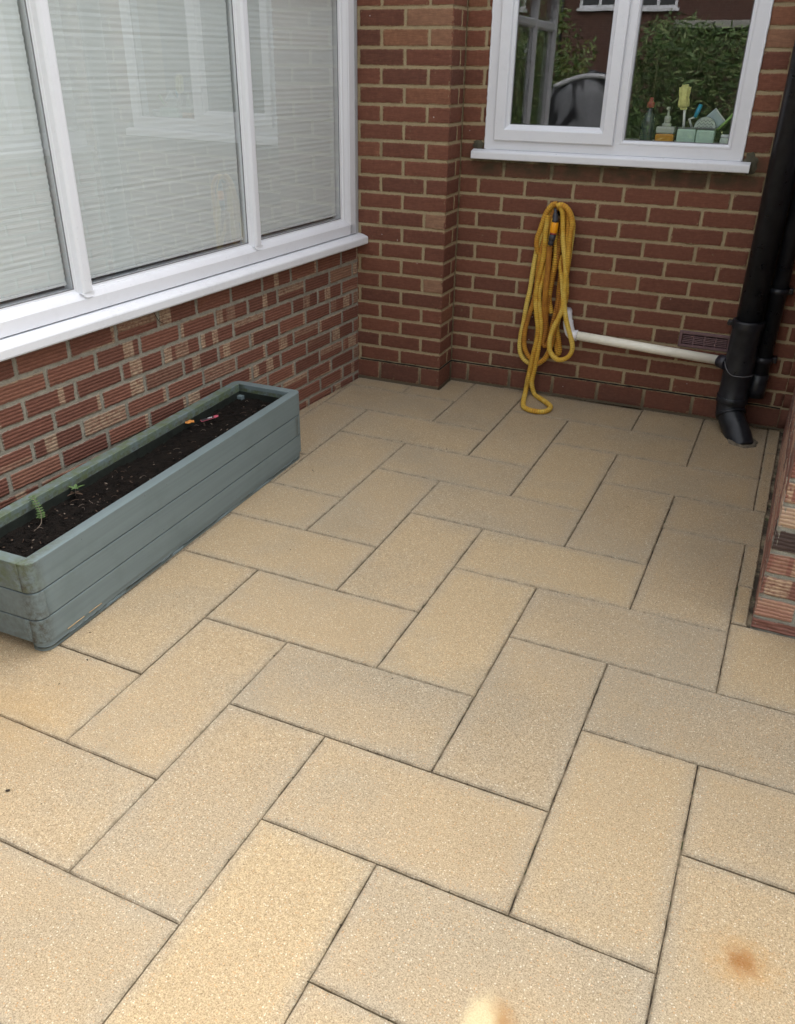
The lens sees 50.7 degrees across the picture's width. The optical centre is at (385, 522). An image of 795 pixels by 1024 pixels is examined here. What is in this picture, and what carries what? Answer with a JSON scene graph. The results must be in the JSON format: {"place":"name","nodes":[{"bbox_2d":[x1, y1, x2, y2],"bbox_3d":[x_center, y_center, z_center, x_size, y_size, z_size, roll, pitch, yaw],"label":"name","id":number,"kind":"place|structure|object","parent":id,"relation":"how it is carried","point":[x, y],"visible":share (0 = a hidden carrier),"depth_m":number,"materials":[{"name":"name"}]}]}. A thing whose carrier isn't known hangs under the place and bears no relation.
{"place":"outdoors","nodes":[
{"label":"outdoors","id":0,"kind":"place"},
{"bbox_2d":[0,378,794,1023],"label":"patio","id":1,"kind":"structure","parent":0,"point":[180,652],"depth_m":2.06,"materials":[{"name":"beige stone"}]},
{"bbox_2d":[0,381,300,650],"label":"planter","id":2,"kind":"object","parent":1,"relation":"on","point":[58,591],"visible":0.86,"depth_m":2.70,"materials":[{"name":"grey wood"}]},
{"bbox_2d":[0,398,270,557],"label":"compost","id":3,"kind":"object","parent":2,"relation":"in","point":[149,460],"visible":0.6,"depth_m":2.83,"materials":[{"name":"black soil"}]},
{"bbox_2d":[28,495,45,530],"bbox_3d":[-1.051,-0.029,2.538,0.041,0.058,0.127,-11,31,-21],"label":"seedling","id":4,"kind":"object","parent":3,"relation":"on","point":[39,513],"visible":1,"depth_m":2.54,"materials":[{"name":"green plant"}]},
{"bbox_2d":[0,406,254,550],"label":"bark chips","id":5,"kind":"object","parent":3,"relation":"on","point":[103,496],"visible":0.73,"depth_m":2.67,"materials":[{"name":"brown wood"}]},
{"bbox_2d":[0,399,266,556],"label":"soil clods","id":6,"kind":"object","parent":3,"relation":"on","point":[72,526],"visible":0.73,"depth_m":2.63,"materials":[{"name":"brown soil"}]},
{"bbox_2d":[67,484,82,495],"bbox_3d":[-0.998,-0.102,2.706,0.062,0.035,0.042,-11,31,-20],"label":"seedling","id":7,"kind":"object","parent":6,"relation":"on","point":[75,487],"visible":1,"depth_m":2.70,"materials":[{"name":"green plant"}]},
{"bbox_2d":[22,401,265,542],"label":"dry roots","id":8,"kind":"object","parent":3,"relation":"on","point":[128,467],"visible":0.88,"depth_m":2.81,"materials":[{"name":"brown plant"}]},
{"bbox_2d":[201,415,217,421],"bbox_3d":[-0.680,-0.402,3.246,0.070,0.012,0.019,-13,32,-23],"label":"plant label","id":9,"kind":"object","parent":3,"relation":"on","point":[209,418],"visible":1,"depth_m":3.24,"materials":[{"name":"pink"}]},
{"bbox_2d":[5,381,770,1023],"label":"dirt crumbs","id":10,"kind":"object","parent":1,"relation":"on","point":[423,605],"visible":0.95,"depth_m":2.35,"materials":[{"name":"brown soil"}]},
{"bbox_2d":[728,439,757,447],"bbox_3d":[1.595,-0.361,3.750,0.129,0.008,0.145,13,31,21],"label":"mortar collar","id":11,"kind":"object","parent":1,"relation":"on","point":[753,445],"visible":0.69,"depth_m":3.71,"materials":[{"name":"grey concrete"}]},
{"label":"ground","id":12,"kind":"structure","parent":0,"visible":0},
{"bbox_2d":[0,0,367,509],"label":"conservatory","id":13,"kind":"object","parent":12,"relation":"on","point":[185,172],"visible":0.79,"depth_m":3.00,"materials":[{"name":"brick"}]},
{"bbox_2d":[0,0,367,361],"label":"window frame","id":14,"kind":"structure","parent":13,"relation":"in","point":[156,155],"depth_m":2.94,"materials":[{"name":"plastic"}]},
{"bbox_2d":[357,0,794,431],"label":"brick house","id":15,"kind":"structure","parent":12,"relation":"on","point":[489,131],"depth_m":3.89,"materials":[{"name":"red brick"}]},
{"bbox_2d":[471,0,773,172],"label":"window","id":16,"kind":"structure","parent":15,"relation":"in","point":[606,144],"depth_m":3.59,"materials":[{"name":"white plastic"}]},
{"bbox_2d":[563,307,718,363],"bbox_3d":[1.186,-0.873,3.920,0.748,0.172,0.085,13,31,21],"label":"waste pipe","id":17,"kind":"object","parent":15,"relation":"attached to","point":[647,347],"visible":0.86,"depth_m":3.91,"materials":[{"name":"white plastic"}]},
{"bbox_2d":[639,97,654,140],"bbox_3d":[1.145,-1.750,3.656,0.058,0.178,0.058,13,31,21],"label":"bottle","id":18,"kind":"object","parent":15,"relation":"on","point":[647,126],"visible":0.81,"depth_m":3.64,"materials":[{"name":"green plastic"}]},
{"bbox_2d":[654,107,675,140],"bbox_3d":[1.214,-1.714,3.629,0.078,0.144,0.063,13,31,21],"label":"soap dispenser","id":19,"kind":"object","parent":15,"relation":"on","point":[666,131],"visible":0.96,"depth_m":3.62,"materials":[{"name":"orange plastic"}]},
{"bbox_2d":[676,127,716,142],"bbox_3d":[1.329,-1.651,3.596,0.156,0.067,0.062,13,31,21],"label":"sink caddy","id":20,"kind":"object","parent":15,"relation":"on","point":[696,134],"visible":0.69,"depth_m":3.57,"materials":[{"name":"green plastic"}]},
{"bbox_2d":[678,84,690,126],"bbox_3d":[1.265,-1.769,3.571,0.052,0.167,0.037,13,31,21],"label":"sponge brush","id":21,"kind":"object","parent":20,"relation":"in","point":[684,95],"visible":1,"depth_m":3.55,"materials":[{"name":"yellow plastic"}]},
{"bbox_2d":[688,104,702,126],"bbox_3d":[1.325,-1.738,3.600,0.051,0.100,0.018,13,31,21],"label":"dish brush","id":22,"kind":"object","parent":20,"relation":"in","point":[698,110],"visible":0.9,"depth_m":3.59,"materials":[{"name":"blue plastic"}]},
{"bbox_2d":[694,117,715,127],"bbox_3d":[1.366,-1.706,3.585,0.092,0.046,0.010,13,31,21],"label":"round scourer","id":23,"kind":"object","parent":20,"relation":"in","point":[705,122],"visible":0.96,"depth_m":3.58,"materials":[{"name":"fabric"}]},
{"bbox_2d":[706,108,725,127],"bbox_3d":[1.403,-1.716,3.587,0.095,0.095,0.018,13,31,21],"label":"sponge","id":24,"kind":"object","parent":20,"relation":"in","point":[715,115],"visible":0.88,"depth_m":3.58,"materials":[{"name":"white plastic"}]},
{"bbox_2d":[717,113,732,130],"bbox_3d":[1.439,-1.693,3.554,0.063,0.070,0.013,13,31,21],"label":"green brush","id":25,"kind":"object","parent":20,"relation":"in","point":[729,118],"visible":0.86,"depth_m":3.55,"materials":[{"name":"plastic"}]},
{"bbox_2d":[719,134,728,143],"bbox_3d":[1.437,-1.612,3.548,0.048,0.046,0.048,13,31,21],"label":"jar","id":26,"kind":"object","parent":15,"relation":"on","point":[724,139],"visible":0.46,"depth_m":3.53,"materials":[{"name":"glass"}]},
{"bbox_2d":[715,41,794,444],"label":"soil pipe","id":27,"kind":"object","parent":15,"relation":"attached to","point":[737,361],"visible":0.98,"depth_m":3.53,"materials":[{"name":"black plastic"}]},
{"bbox_2d":[748,185,794,398],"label":"downpipe","id":28,"kind":"object","parent":15,"relation":"attached to","point":[781,290],"visible":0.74,"depth_m":3.59,"materials":[{"name":"black plastic"}]},
{"bbox_3d":[0.781,-1.414,3.824,0.028,0.045,0.099,13,31,21],"label":"wall hook","id":29,"kind":"object","parent":15,"relation":"attached to","visible":0},
{"bbox_2d":[517,201,575,413],"bbox_3d":[0.741,-0.992,3.926,0.293,0.933,0.287,13,31,21],"label":"garden hose","id":30,"kind":"object","parent":29,"relation":"hanging from","point":[541,305],"visible":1,"depth_m":3.98,"materials":[{"name":"yellow rubber"}]},
{"bbox_2d":[750,387,794,638],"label":"brick wall","id":31,"kind":"structure","parent":12,"relation":"on","point":[774,610],"depth_m":2.45,"materials":[{"name":"brick"}]}
]}

